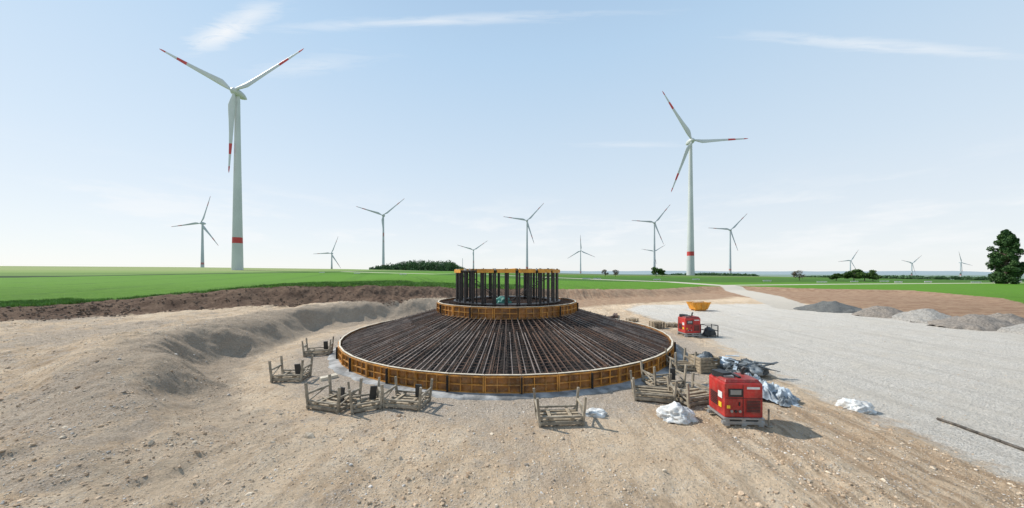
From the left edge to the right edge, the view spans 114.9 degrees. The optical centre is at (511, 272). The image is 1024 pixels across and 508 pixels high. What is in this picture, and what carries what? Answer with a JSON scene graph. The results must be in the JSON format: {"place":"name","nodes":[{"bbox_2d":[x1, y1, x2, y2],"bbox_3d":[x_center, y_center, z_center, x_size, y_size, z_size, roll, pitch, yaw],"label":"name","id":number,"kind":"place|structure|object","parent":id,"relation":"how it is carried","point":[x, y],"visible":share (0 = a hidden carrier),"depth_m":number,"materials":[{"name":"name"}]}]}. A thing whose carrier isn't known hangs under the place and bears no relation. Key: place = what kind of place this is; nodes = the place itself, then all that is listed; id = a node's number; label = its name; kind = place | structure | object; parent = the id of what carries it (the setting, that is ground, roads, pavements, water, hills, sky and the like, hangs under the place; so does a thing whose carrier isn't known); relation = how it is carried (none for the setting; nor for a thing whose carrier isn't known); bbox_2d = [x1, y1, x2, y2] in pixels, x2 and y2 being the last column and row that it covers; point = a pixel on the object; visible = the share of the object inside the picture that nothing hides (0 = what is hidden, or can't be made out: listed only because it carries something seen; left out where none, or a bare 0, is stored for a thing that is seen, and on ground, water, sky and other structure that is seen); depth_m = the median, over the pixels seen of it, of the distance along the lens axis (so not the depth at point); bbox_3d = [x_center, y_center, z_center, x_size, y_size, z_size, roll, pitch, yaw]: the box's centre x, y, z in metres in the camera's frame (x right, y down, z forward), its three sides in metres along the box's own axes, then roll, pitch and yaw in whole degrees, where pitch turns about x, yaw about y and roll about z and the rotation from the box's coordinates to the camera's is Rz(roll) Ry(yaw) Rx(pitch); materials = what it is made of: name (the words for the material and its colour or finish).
{"place":"outdoors","nodes":[
{"label":"outdoors","id":0,"kind":"place"},
{"bbox_2d":[0,266,1023,507],"bbox_3d":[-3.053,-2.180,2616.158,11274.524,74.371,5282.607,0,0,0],"label":"ground","id":1,"kind":"structure","parent":0,"point":[743,313],"depth_m":12.66,"materials":[{"name":"beige soil"}]},
{"bbox_2d":[172,198,217,266],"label":"wind turbine","id":2,"kind":"object","parent":1,"relation":"on","point":[203,228],"visible":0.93,"depth_m":647.47,"materials":[{"name":"white metal"}]},
{"bbox_2d":[160,48,303,269],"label":"wind turbine","id":3,"kind":"object","parent":1,"relation":"on","point":[234,117],"visible":0.94,"depth_m":223.59,"materials":[{"name":"white metal"}]},
{"bbox_2d":[0,286,514,321],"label":"topsoil clods","id":4,"kind":"object","parent":1,"relation":"on","point":[65,316],"visible":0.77,"depth_m":32.39,"materials":[{"name":"brown soil"}]},
{"bbox_2d":[0,280,537,306],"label":"crop fringe grass","id":5,"kind":"structure","parent":1,"relation":"on","point":[33,302],"depth_m":40.32,"materials":[{"name":"green plant"}]},
{"bbox_2d":[268,355,313,382],"bbox_3d":[-11.400,4.972,16.900,1.634,1.158,1.110,0,0,-7],"label":"formwork rack","id":6,"kind":"object","parent":1,"relation":"on","point":[300,373],"visible":0.98,"depth_m":16.67,"materials":[{"name":"wood"}]},
{"bbox_2d":[301,336,333,356],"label":"formwork rack","id":7,"kind":"object","parent":1,"relation":"on","point":[325,350],"visible":0.94,"depth_m":21.84,"materials":[{"name":"wood"}]},
{"bbox_2d":[319,373,337,380],"bbox_3d":[-9.572,5.438,17.044,0.366,0.150,0.871,0,0,38],"label":"bag","id":8,"kind":"object","parent":1,"relation":"on","point":[324,378],"visible":0.75,"depth_m":16.91,"materials":[{"name":"white plastic"}]},
{"bbox_2d":[316,238,340,268],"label":"wind turbine","id":9,"kind":"object","parent":1,"relation":"on","point":[331,253],"visible":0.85,"depth_m":1015.13,"materials":[{"name":"white metal"}]},
{"bbox_2d":[304,374,362,413],"bbox_3d":[-7.350,4.996,13.500,1.784,1.109,1.260,0,0,17],"label":"formwork rack","id":10,"kind":"object","parent":1,"relation":"on","point":[340,396],"visible":0.94,"depth_m":13.18,"materials":[{"name":"wood"}]},
{"bbox_2d":[347,377,383,414],"bbox_3d":[-6.000,5.026,13.350,1.284,1.059,1.160,0,0,-29],"label":"formwork rack","id":11,"kind":"object","parent":1,"relation":"on","point":[374,394],"visible":0.94,"depth_m":13.14,"materials":[{"name":"wood"}]},
{"bbox_2d":[356,198,404,264],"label":"wind turbine","id":12,"kind":"object","parent":1,"relation":"on","point":[383,250],"visible":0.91,"depth_m":697.37,"materials":[{"name":"white metal"}]},
{"bbox_2d":[380,376,432,411],"bbox_3d":[-4.350,5.028,13.600,1.784,1.009,1.160,0,0,10],"label":"formwork rack","id":13,"kind":"object","parent":1,"relation":"on","point":[398,400],"visible":0.99,"depth_m":13.41,"materials":[{"name":"wood"}]},
{"bbox_2d":[369,259,463,270],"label":"distant forest","id":14,"kind":"object","parent":1,"relation":"on","point":[421,265],"visible":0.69,"depth_m":409.94,"materials":[{"name":"green plant"}]},
{"bbox_2d":[0,348,907,507],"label":"soil clods","id":15,"kind":"object","parent":1,"relation":"on","point":[463,490],"visible":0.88,"depth_m":9.24,"materials":[{"name":"brown soil"}]},
{"bbox_2d":[459,241,486,267],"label":"wind turbine","id":16,"kind":"object","parent":1,"relation":"on","point":[473,251],"visible":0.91,"depth_m":996.80,"materials":[{"name":"white metal"}]},
{"bbox_2d":[61,398,936,482],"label":"field rocks","id":17,"kind":"object","parent":1,"relation":"on","point":[308,435],"visible":0.94,"depth_m":9.50,"materials":[{"name":"beige stone"}]},
{"bbox_2d":[327,295,682,400],"bbox_3d":[-0.372,3.960,27.096,26.127,3.580,26.131,0,0,0],"label":"wind turbine foundation","id":18,"kind":"object","parent":1,"relation":"on","point":[563,347],"visible":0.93,"depth_m":18.25,"materials":[{"name":"metal"}]},
{"bbox_2d":[454,268,559,306],"bbox_3d":[-0.385,1.165,27.050,8.770,3.030,8.740,0,0,0],"label":"anchor bolt cage","id":19,"kind":"object","parent":18,"relation":"on","point":[462,279],"visible":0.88,"depth_m":24.17,"materials":[{"name":"black metal"}]},
{"bbox_2d":[0,311,1023,507],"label":"scattered stones","id":20,"kind":"object","parent":1,"relation":"on","point":[442,502],"visible":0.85,"depth_m":9.42,"materials":[{"name":"beige stone"}]},
{"bbox_2d":[507,203,543,268],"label":"wind turbine","id":21,"kind":"object","parent":1,"relation":"on","point":[527,224],"visible":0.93,"depth_m":747.51,"materials":[{"name":"white metal"}]},
{"bbox_2d":[533,387,586,427],"bbox_3d":[1.750,5.015,12.200,1.834,1.109,1.110,0,0,-3],"label":"formwork rack","id":22,"kind":"object","parent":1,"relation":"on","point":[546,416],"visible":0.98,"depth_m":11.84,"materials":[{"name":"wood"}]},
{"bbox_2d":[570,235,593,273],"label":"wind turbine","id":23,"kind":"object","parent":1,"relation":"on","point":[580,254],"visible":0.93,"depth_m":1147.05,"materials":[{"name":"white metal"}]},
{"bbox_2d":[585,408,606,417],"bbox_3d":[3.226,5.391,12.700,0.938,0.232,0.598,0,0,15],"label":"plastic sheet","id":24,"kind":"object","parent":1,"relation":"on","point":[596,412],"visible":0.98,"depth_m":12.54,"materials":[{"name":"white plastic"}]},
{"bbox_2d":[625,317,638,321],"bbox_3d":[13.600,5.337,37.000,1.180,0.400,0.900,0,0,-34],"label":"wooden pallet","id":25,"kind":"object","parent":1,"relation":"on","point":[631,319],"visible":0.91,"depth_m":36.84,"materials":[{"name":"brown wood"}]},
{"bbox_2d":[632,205,669,266],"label":"wind turbine","id":26,"kind":"object","parent":1,"relation":"on","point":[654,256],"visible":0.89,"depth_m":747.58,"materials":[{"name":"white metal"}]},
{"bbox_2d":[630,370,677,402],"bbox_3d":[6.150,5.020,14.300,1.784,1.059,1.160,0,0,14],"label":"formwork rack","id":27,"kind":"object","parent":1,"relation":"on","point":[644,392],"visible":0.89,"depth_m":13.95,"materials":[{"name":"wood"}]},
{"bbox_2d":[651,267,662,274],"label":"deciduous tree","id":28,"kind":"object","parent":1,"relation":"on","point":[656,271],"visible":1,"depth_m":219.44,"materials":[{"name":"green plant"}]},
{"bbox_2d":[649,320,664,328],"bbox_3d":[14.400,5.144,32.500,1.180,0.680,0.900,0,0,-11],"label":"wooden pallet","id":29,"kind":"object","parent":1,"relation":"on","point":[658,323],"visible":0.98,"depth_m":32.30,"materials":[{"name":"brown wood"}]},
{"bbox_2d":[640,359,686,387],"bbox_3d":[7.400,4.980,16.000,1.784,1.158,1.160,0,0,-11],"label":"formwork rack","id":30,"kind":"object","parent":1,"relation":"on","point":[659,381],"visible":0.79,"depth_m":15.84,"materials":[{"name":"wood"}]},
{"bbox_2d":[665,322,677,326],"bbox_3d":[16.100,5.263,33.200,1.180,0.400,0.900,0,0,6],"label":"wooden pallet","id":31,"kind":"object","parent":1,"relation":"on","point":[672,324],"visible":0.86,"depth_m":32.97,"materials":[{"name":"brown wood"}]},
{"bbox_2d":[656,401,698,424],"bbox_3d":[6.224,5.200,12.317,1.441,0.613,1.167,0,0,0],"label":"crumpled plastic sheet","id":32,"kind":"object","parent":1,"relation":"on","point":[675,413],"visible":1,"depth_m":12.09,"materials":[{"name":"white plastic"}]},
{"bbox_2d":[665,348,696,370],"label":"formwork rack","id":33,"kind":"object","parent":1,"relation":"on","point":[678,365],"visible":0.89,"depth_m":18.33,"materials":[{"name":"wood"}]},
{"bbox_2d":[666,372,708,408],"bbox_3d":[7.600,4.984,13.900,1.484,1.059,1.160,0,0,-17],"label":"formwork rack","id":34,"kind":"object","parent":1,"relation":"on","point":[691,395],"visible":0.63,"depth_m":13.62,"materials":[{"name":"wood"}]},
{"bbox_2d":[677,312,700,336],"bbox_3d":[15.500,4.469,28.596,1.518,2.043,1.170,0,0,-6],"label":"diesel generator","id":35,"kind":"object","parent":1,"relation":"on","point":[688,324],"visible":1,"depth_m":28.09,"materials":[{"name":"red metal"}]},
{"bbox_2d":[687,301,710,310],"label":"waste skip","id":36,"kind":"object","parent":1,"relation":"on","point":[698,305],"visible":1,"depth_m":47.18,"materials":[{"name":"yellow metal"}]},
{"bbox_2d":[688,351,719,373],"bbox_3d":[10.826,4.972,18.362,1.314,1.056,1.138,0,0,-6],"label":"wooden crate","id":37,"kind":"object","parent":1,"relation":"on","point":[703,361],"visible":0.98,"depth_m":17.88,"materials":[{"name":"brown wood"}]},
{"bbox_2d":[662,91,747,274],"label":"wind turbine","id":38,"kind":"object","parent":1,"relation":"on","point":[690,269],"visible":0.98,"depth_m":307.70,"materials":[{"name":"white metal"}]},
{"bbox_2d":[650,272,759,275],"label":"distant hedge","id":39,"kind":"object","parent":1,"relation":"on","point":[725,274],"visible":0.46,"depth_m":430.88,"materials":[{"name":"green plant"}]},
{"bbox_2d":[700,324,718,336],"bbox_3d":[17.131,4.990,28.303,1.173,1.020,0.850,0,0,-6],"label":"steel cage box","id":40,"kind":"object","parent":1,"relation":"on","point":[708,331],"visible":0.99,"depth_m":28.03,"materials":[{"name":"metal"}]},
{"bbox_2d":[713,214,746,272],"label":"wind turbine","id":41,"kind":"object","parent":1,"relation":"on","point":[730,234],"visible":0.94,"depth_m":797.90,"materials":[{"name":"white metal"}]},
{"bbox_2d":[707,366,764,426],"bbox_3d":[8.250,4.465,12.096,1.439,1.937,1.109,0,0,3],"label":"diesel generator","id":42,"kind":"object","parent":1,"relation":"on","point":[737,398],"visible":1,"depth_m":11.60,"materials":[{"name":"red metal"}]},
{"bbox_2d":[709,355,779,375],"bbox_3d":[12.364,5.030,17.685,3.136,0.939,2.276,0,0,-9],"label":"foil scrap pile","id":43,"kind":"object","parent":1,"relation":"on","point":[729,364],"visible":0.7,"depth_m":17.08,"materials":[{"name":"silver metal"}]},
{"bbox_2d":[702,370,800,406],"bbox_3d":[10.875,5.041,15.090,3.748,0.849,2.634,0,0,34],"label":"tarpaulin heap","id":44,"kind":"object","parent":1,"relation":"on","point":[779,395],"visible":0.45,"depth_m":13.89,"materials":[{"name":"white plastic"}]},
{"bbox_2d":[765,409,772,427],"bbox_3d":[9.200,5.193,11.700,0.240,0.620,0.240,0,0,0],"label":"marker post","id":45,"kind":"object","parent":1,"relation":"on","point":[768,425],"visible":0.97,"depth_m":11.67,"materials":[{"name":"metal"}]},
{"bbox_2d":[790,270,804,280],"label":"deciduous tree","id":46,"kind":"object","parent":1,"relation":"on","point":[796,273],"visible":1,"depth_m":149.86,"materials":[{"name":"green plant"}]},
{"bbox_2d":[793,301,861,312],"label":"gravel pile","id":47,"kind":"object","parent":1,"relation":"on","point":[830,306],"visible":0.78,"depth_m":46.50,"materials":[{"name":"grey gravel"}]},
{"bbox_2d":[829,273,843,280],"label":"deciduous tree","id":48,"kind":"object","parent":1,"relation":"on","point":[836,276],"visible":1,"depth_m":147.98,"materials":[{"name":"green plant"}]},
{"bbox_2d":[838,251,857,270],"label":"wind turbine","id":49,"kind":"object","parent":1,"relation":"on","point":[850,261],"visible":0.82,"depth_m":1296.89,"materials":[{"name":"white metal"}]},
{"bbox_2d":[843,269,864,280],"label":"deciduous tree","id":50,"kind":"object","parent":1,"relation":"on","point":[851,273],"visible":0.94,"depth_m":147.40,"materials":[{"name":"green plant"}]},
{"bbox_2d":[835,397,876,413],"bbox_3d":[13.719,5.284,13.098,1.388,0.450,1.068,0,0,0],"label":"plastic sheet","id":51,"kind":"object","parent":1,"relation":"on","point":[859,406],"visible":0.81,"depth_m":12.88,"materials":[{"name":"white plastic"}]},
{"bbox_2d":[804,275,927,278],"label":"distant hedge","id":52,"kind":"object","parent":1,"relation":"on","point":[885,277],"visible":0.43,"depth_m":329.52,"materials":[{"name":"green plant"}]},
{"bbox_2d":[855,269,876,280],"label":"deciduous tree","id":53,"kind":"object","parent":1,"relation":"on","point":[871,274],"visible":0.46,"depth_m":148.03,"materials":[{"name":"green plant"}]},
{"bbox_2d":[866,273,882,280],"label":"deciduous tree","id":54,"kind":"object","parent":1,"relation":"on","point":[878,276],"visible":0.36,"depth_m":150.06,"materials":[{"name":"green plant"}]},
{"bbox_2d":[851,306,902,318],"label":"gravel pile","id":55,"kind":"object","parent":1,"relation":"on","point":[881,312],"visible":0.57,"depth_m":40.73,"materials":[{"name":"grey gravel"}]},
{"bbox_2d":[902,255,921,274],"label":"wind turbine","id":56,"kind":"object","parent":1,"relation":"on","point":[911,263],"visible":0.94,"depth_m":1397.18,"materials":[{"name":"white metal"}]},
{"bbox_2d":[891,308,951,319],"bbox_3d":[48.500,4.921,38.300,6.400,1.549,5.600,0,0,0],"label":"gravel pile","id":57,"kind":"object","parent":1,"relation":"on","point":[901,315],"visible":0.44,"depth_m":37.98,"materials":[{"name":"grey gravel"}]},
{"bbox_2d":[899,313,944,323],"bbox_3d":[46.500,5.088,36.500,4.200,1.182,4.000,0,0,0],"label":"gravel pile","id":58,"kind":"object","parent":1,"relation":"on","point":[923,318],"visible":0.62,"depth_m":36.08,"materials":[{"name":"grey gravel"}]},
{"bbox_2d":[884,275,1023,280],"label":"distant hedge","id":59,"kind":"object","parent":1,"relation":"on","point":[959,278],"visible":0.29,"depth_m":401.00,"materials":[{"name":"green plant"}]},
{"bbox_2d":[958,253,972,276],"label":"wind turbine","id":60,"kind":"object","parent":1,"relation":"on","point":[960,266],"visible":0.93,"depth_m":1397.95,"materials":[{"name":"white metal"}]},
{"bbox_2d":[927,314,1014,330],"bbox_3d":[47.200,4.968,33.200,7.600,1.537,5.600,0,0,0],"label":"gravel pile","id":61,"kind":"object","parent":1,"relation":"on","point":[977,322],"visible":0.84,"depth_m":32.24,"materials":[{"name":"grey gravel"}]},
{"bbox_2d":[936,417,1023,450],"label":"drain pipe","id":62,"kind":"object","parent":1,"relation":"on","point":[984,435],"visible":1,"depth_m":10.99,"materials":[{"name":"grey plastic"}]},
{"bbox_2d":[985,229,1023,283],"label":"poplar tree","id":63,"kind":"object","parent":1,"relation":"on","point":[1005,264],"visible":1,"depth_m":119.15,"materials":[{"name":"green plant"}]},
{"bbox_2d":[986,313,1023,324],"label":"gravel pile","id":64,"kind":"object","parent":1,"relation":"on","point":[1013,319],"visible":0.38,"depth_m":33.77,"materials":[{"name":"grey gravel"}]},
{"bbox_2d":[997,324,1023,334],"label":"gravel pile","id":65,"kind":"object","parent":1,"relation":"on","point":[1017,329],"visible":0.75,"depth_m":30.01,"materials":[{"name":"grey gravel"}]},
{"bbox_2d":[0,0,1023,271],"label":"sky","id":66,"kind":"structure","parent":0,"point":[890,132],"materials":[{"name":"blue"}]}
]}

